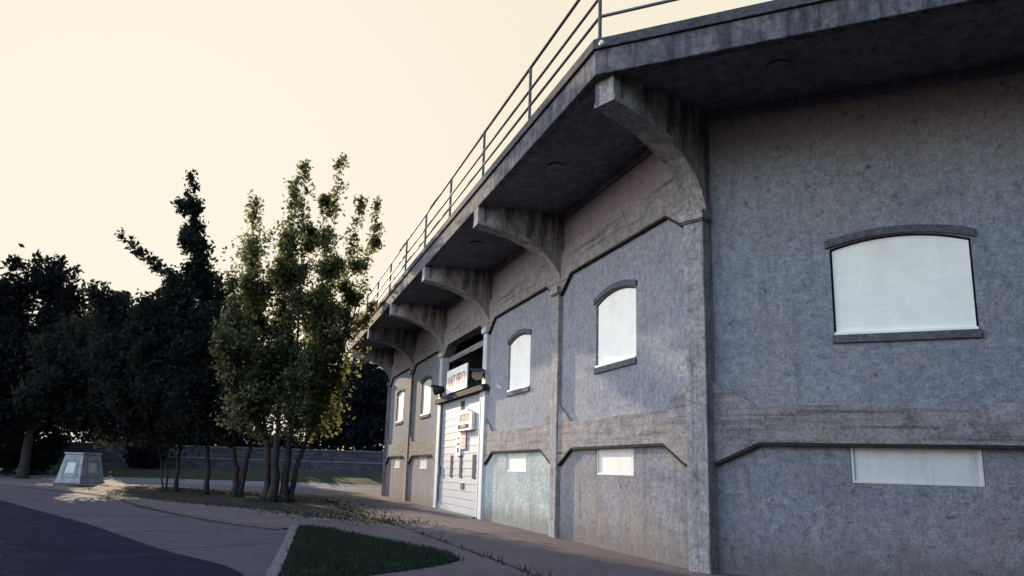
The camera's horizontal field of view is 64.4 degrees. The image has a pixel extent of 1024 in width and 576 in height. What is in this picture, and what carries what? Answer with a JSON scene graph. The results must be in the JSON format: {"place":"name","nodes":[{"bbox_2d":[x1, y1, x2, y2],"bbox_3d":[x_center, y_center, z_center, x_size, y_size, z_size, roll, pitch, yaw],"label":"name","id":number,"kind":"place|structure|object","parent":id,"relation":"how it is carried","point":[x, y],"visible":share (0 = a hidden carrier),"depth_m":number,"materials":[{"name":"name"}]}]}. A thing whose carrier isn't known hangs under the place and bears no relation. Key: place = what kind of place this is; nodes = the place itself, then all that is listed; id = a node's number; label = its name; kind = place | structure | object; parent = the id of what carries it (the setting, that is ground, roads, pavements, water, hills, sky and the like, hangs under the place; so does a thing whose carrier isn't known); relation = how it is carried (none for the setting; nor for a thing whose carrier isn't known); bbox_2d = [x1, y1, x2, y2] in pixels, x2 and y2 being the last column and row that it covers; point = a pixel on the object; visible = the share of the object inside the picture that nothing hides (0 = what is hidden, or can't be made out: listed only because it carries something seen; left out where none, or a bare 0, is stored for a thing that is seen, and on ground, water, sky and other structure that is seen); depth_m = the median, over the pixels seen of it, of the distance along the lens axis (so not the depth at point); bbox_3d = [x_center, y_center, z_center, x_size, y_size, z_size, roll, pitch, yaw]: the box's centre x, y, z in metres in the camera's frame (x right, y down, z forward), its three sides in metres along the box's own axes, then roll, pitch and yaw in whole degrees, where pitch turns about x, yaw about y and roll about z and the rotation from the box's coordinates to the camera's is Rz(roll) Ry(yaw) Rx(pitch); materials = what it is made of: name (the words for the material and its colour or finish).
{"place":"outdoors","nodes":[
{"label":"outdoors","id":0,"kind":"place"},
{"bbox_2d":[0,500,243,575],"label":"road","id":1,"kind":"structure","parent":0,"point":[67,546],"depth_m":13.90,"materials":[{"name":"asphalt"}]},
{"bbox_2d":[0,543,28,575],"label":"road crack","id":2,"kind":"object","parent":1,"relation":"on","point":[10,553],"visible":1,"depth_m":13.27,"materials":[{"name":"black asphalt"}]},
{"bbox_2d":[0,541,44,555],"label":"road crack","id":3,"kind":"object","parent":1,"relation":"on","point":[18,548],"visible":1,"depth_m":14.26,"materials":[{"name":"black asphalt"}]},
{"bbox_2d":[6,485,283,529],"bbox_3d":[-30.761,10.034,41.529,65.883,0.006,8.702,-7,-15,33],"label":"road gutter","id":4,"kind":"object","parent":1,"relation":"on","point":[158,510],"visible":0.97,"depth_m":26.17,"materials":[{"name":"grey concrete"}]},
{"bbox_2d":[0,485,288,575],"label":"driveway","id":5,"kind":"structure","parent":0,"point":[245,557],"depth_m":19.44,"materials":[{"name":"concrete"}]},
{"bbox_2d":[173,543,274,548],"bbox_3d":[-5.806,4.954,15.555,0.061,0.002,2.907,-9,-17,40],"label":"slab joint","id":6,"kind":"object","parent":5,"relation":"on","point":[218,546],"visible":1,"depth_m":15.68,"materials":[{"name":"grey concrete"}]},
{"bbox_2d":[265,525,297,575],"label":"lawn kerb","id":7,"kind":"structure","parent":5,"relation":"on","point":[274,568],"depth_m":14.17,"materials":[{"name":"concrete"}]},
{"bbox_2d":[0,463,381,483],"bbox_3d":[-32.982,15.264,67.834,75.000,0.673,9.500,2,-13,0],"label":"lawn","id":8,"kind":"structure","parent":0,"point":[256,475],"depth_m":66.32,"materials":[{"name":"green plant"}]},
{"bbox_2d":[120,437,168,467],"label":"shrub","id":9,"kind":"object","parent":8,"relation":"on","point":[139,457],"visible":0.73,"depth_m":69.76,"materials":[{"name":"green plant"}]},
{"bbox_2d":[0,473,381,489],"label":"footway","id":10,"kind":"structure","parent":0,"point":[229,482],"depth_m":60.87,"materials":[{"name":"grey concrete"}]},
{"bbox_2d":[2,464,381,489],"bbox_3d":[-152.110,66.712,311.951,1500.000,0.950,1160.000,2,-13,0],"label":"ground","id":11,"kind":"structure","parent":0,"point":[198,479],"depth_m":62.93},
{"bbox_2d":[3,431,43,442],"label":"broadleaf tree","id":12,"kind":"object","parent":11,"relation":"on","point":[34,438],"depth_m":73.01,"materials":[{"name":"green plant"}]},
{"bbox_2d":[0,423,71,475],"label":"shrub","id":13,"kind":"object","parent":11,"relation":"on","point":[48,448],"visible":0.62,"depth_m":62.40,"materials":[{"name":"green plant"}]},
{"bbox_2d":[0,243,94,478],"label":"broadleaf tree","id":14,"kind":"object","parent":11,"relation":"on","point":[46,283],"visible":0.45,"depth_m":60.62,"materials":[{"name":"green plant"}]},
{"bbox_2d":[33,311,88,441],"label":"broadleaf tree","id":15,"kind":"object","parent":11,"relation":"on","point":[70,437],"depth_m":84.45,"materials":[{"name":"green plant"}]},
{"bbox_2d":[79,425,127,442],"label":"shrub","id":16,"kind":"object","parent":11,"relation":"on","point":[90,436],"visible":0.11,"depth_m":80.75,"materials":[{"name":"green plant"}]},
{"bbox_2d":[0,484,287,529],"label":"kerb","id":17,"kind":"structure","parent":11,"relation":"on","point":[210,518],"depth_m":25.42,"materials":[{"name":"concrete"}]},
{"bbox_2d":[39,442,383,466],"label":"retaining wall","id":18,"kind":"structure","parent":11,"relation":"on","point":[114,458],"depth_m":77.26,"materials":[{"name":"grey concrete"}]},
{"bbox_2d":[185,427,247,446],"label":"shrub","id":19,"kind":"object","parent":11,"relation":"on","point":[238,439],"visible":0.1,"depth_m":81.19,"materials":[{"name":"green plant"}]},
{"bbox_2d":[216,430,268,447],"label":"shrub","id":20,"kind":"object","parent":11,"relation":"on","point":[242,444],"visible":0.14,"depth_m":81.78,"materials":[{"name":"green plant"}]},
{"bbox_2d":[162,456,382,473],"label":"stone wall","id":21,"kind":"structure","parent":11,"relation":"on","point":[304,466],"depth_m":73.14,"materials":[{"name":"grey stone"}]},
{"bbox_2d":[255,431,308,448],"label":"shrub","id":22,"kind":"object","parent":11,"relation":"on","point":[296,445],"visible":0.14,"depth_m":80.95,"materials":[{"name":"green plant"}]},
{"bbox_2d":[304,370,349,449],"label":"broadleaf tree","id":23,"kind":"object","parent":11,"relation":"on","point":[315,445],"visible":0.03,"depth_m":92.61,"materials":[{"name":"green plant"}]},
{"bbox_2d":[315,358,372,450],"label":"broadleaf tree","id":24,"kind":"object","parent":11,"relation":"on","point":[335,439],"visible":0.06,"depth_m":89.58,"materials":[{"name":"green plant"}]},
{"bbox_2d":[331,360,389,450],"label":"broadleaf tree","id":25,"kind":"object","parent":11,"relation":"on","point":[367,401],"visible":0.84,"depth_m":85.18,"materials":[{"name":"green plant"}]},
{"bbox_2d":[350,0,1023,575],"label":"stadium grandstand","id":26,"kind":"object","parent":11,"relation":"on","point":[738,290],"visible":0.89,"depth_m":14.33,"materials":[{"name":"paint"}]},
{"bbox_2d":[395,388,404,424],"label":"boarded window","id":27,"kind":"structure","parent":26,"relation":"in","point":[401,396],"depth_m":44.51,"materials":[{"name":"white wood"}]},
{"bbox_2d":[419,375,431,418],"bbox_3d":[-3.932,5.074,37.944,0.265,1.965,2.300,6,-13,-17],"label":"boarded window","id":28,"kind":"structure","parent":26,"relation":"in","point":[426,387],"depth_m":37.98,"materials":[{"name":"white wood"}]},
{"bbox_2d":[349,0,677,342],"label":"guard rail","id":29,"kind":"object","parent":26,"relation":"on","point":[529,71],"visible":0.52,"depth_m":19.58,"materials":[{"name":"metal"}]},
{"bbox_2d":[506,328,531,396],"bbox_3d":[0.294,2.267,24.897,0.265,1.965,2.300,6,-13,-17],"label":"boarded window","id":30,"kind":"structure","parent":26,"relation":"in","point":[520,348],"depth_m":24.87,"materials":[{"name":"white wood"}]},
{"bbox_2d":[593,279,636,373],"bbox_3d":[2.405,0.863,18.372,0.265,1.965,2.300,6,-13,-17],"label":"boarded window","id":31,"kind":"structure","parent":26,"relation":"in","point":[617,313],"depth_m":18.31,"materials":[{"name":"white wood"}]},
{"bbox_2d":[824,224,982,342],"bbox_3d":[6.527,-0.074,13.651,2.300,1.965,0.265,-5,-14,26],"label":"boarded window","id":32,"kind":"structure","parent":26,"relation":"in","point":[907,287],"depth_m":13.58,"materials":[{"name":"white wood"}]},
{"bbox_2d":[72,485,398,523],"bbox_3d":[-12.758,9.747,37.794,8.764,0.001,34.188,12,-17,-39],"label":"planting bed","id":33,"kind":"object","parent":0,"point":[138,491],"visible":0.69,"depth_m":34.23,"materials":[{"name":"brown soil"}]},
{"bbox_2d":[11,290,181,491],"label":"broadleaf tree","id":34,"kind":"object","parent":33,"relation":"on","point":[60,393],"visible":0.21,"depth_m":42.92,"materials":[{"name":"green plant"}]},
{"bbox_2d":[68,279,210,494],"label":"broadleaf tree","id":35,"kind":"object","parent":33,"relation":"on","point":[109,379],"visible":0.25,"depth_m":40.99,"materials":[{"name":"green plant"}]},
{"bbox_2d":[114,168,281,496],"bbox_3d":[-15.957,1.971,41.218,9.877,16.967,6.532,2,-13,0],"label":"broadleaf tree","id":36,"kind":"object","parent":33,"relation":"on","point":[193,305],"visible":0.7,"depth_m":39.61,"materials":[{"name":"green plant"}]},
{"bbox_2d":[208,152,385,501],"bbox_3d":[-9.870,1.647,36.514,7.705,15.929,5.574,2,-13,0],"label":"broadleaf tree","id":37,"kind":"object","parent":33,"relation":"on","point":[293,380],"visible":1,"depth_m":35.86,"materials":[{"name":"green plant"}]},
{"bbox_2d":[52,482,559,575],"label":"fallen leaves","id":38,"kind":"object","parent":33,"relation":"on","point":[245,495],"visible":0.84,"depth_m":34.30,"materials":[{"name":"brown plant"}]},
{"bbox_2d":[265,524,464,575],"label":"lawn","id":39,"kind":"structure","parent":0,"point":[411,567],"depth_m":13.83,"materials":[{"name":"green plant"}]},
{"bbox_2d":[0,478,747,575],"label":"walkway","id":40,"kind":"structure","parent":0,"point":[541,554],"depth_m":19.89,"materials":[{"name":"concrete"}]},
{"bbox_2d":[54,452,104,482],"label":"stone monument","id":41,"kind":"object","parent":40,"relation":"on","point":[77,467],"visible":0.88,"depth_m":52.46,"materials":[{"name":"grey stone"}]},
{"bbox_2d":[212,494,466,528],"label":"fallen leaves","id":42,"kind":"object","parent":40,"relation":"on","point":[325,517],"visible":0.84,"depth_m":26.40,"materials":[{"name":"brown plant"}]},
{"bbox_2d":[329,501,538,575],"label":"pavement joint","id":43,"kind":"object","parent":40,"relation":"on","point":[472,551],"visible":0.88,"depth_m":16.59,"materials":[{"name":"grey concrete"}]},
{"bbox_2d":[431,384,488,518],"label":"entrance gate","id":44,"kind":"structure","parent":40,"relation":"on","point":[457,483],"depth_m":30.61,"materials":[{"name":"white metal"}]},
{"bbox_2d":[430,385,444,396],"bbox_3d":[-3.062,4.284,33.771,0.558,0.505,0.446,-6,-15,30],"label":"floodlight","id":45,"kind":"object","parent":44,"relation":"on","point":[439,390],"visible":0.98,"depth_m":33.64,"materials":[{"name":"black metal"}]},
{"bbox_2d":[446,363,468,394],"bbox_3d":[-2.093,3.569,31.429,0.162,0.990,3.240,6,-13,-17],"label":"field sign","id":46,"kind":"object","parent":44,"relation":"on","point":[457,378],"visible":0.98,"depth_m":31.09,"materials":[{"name":"white metal"}]},
{"bbox_2d":[456,432,460,455],"bbox_3d":[-2.020,5.891,30.685,0.046,0.860,0.680,6,-13,-17],"label":"notice board","id":47,"kind":"object","parent":44,"relation":"attached to","point":[458,444],"visible":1,"depth_m":30.61,"materials":[{"name":"white metal"}]},
{"bbox_2d":[461,432,466,448],"bbox_3d":[-1.789,5.633,30.010,0.042,0.620,0.660,6,-13,-17],"label":"price board","id":48,"kind":"object","parent":44,"relation":"attached to","point":[463,440],"visible":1,"depth_m":29.94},
{"bbox_2d":[456,409,474,431],"bbox_3d":[-1.711,4.856,29.827,0.145,0.760,2.240,6,-13,-17],"label":"ticket sign","id":49,"kind":"object","parent":44,"relation":"attached to","point":[466,420],"visible":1,"depth_m":29.50,"materials":[{"name":"white metal"}]},
{"bbox_2d":[470,368,484,383],"bbox_3d":[-1.174,3.042,27.997,0.446,0.505,0.558,-1,-13,11],"label":"floodlight","id":50,"kind":"object","parent":44,"relation":"on","point":[476,374],"visible":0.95,"depth_m":27.91,"materials":[{"name":"black metal"}]},
{"bbox_2d":[0,0,770,450],"label":"sky","id":51,"kind":"structure","parent":0,"point":[106,106],"materials":[{"name":"beige"}]}
]}

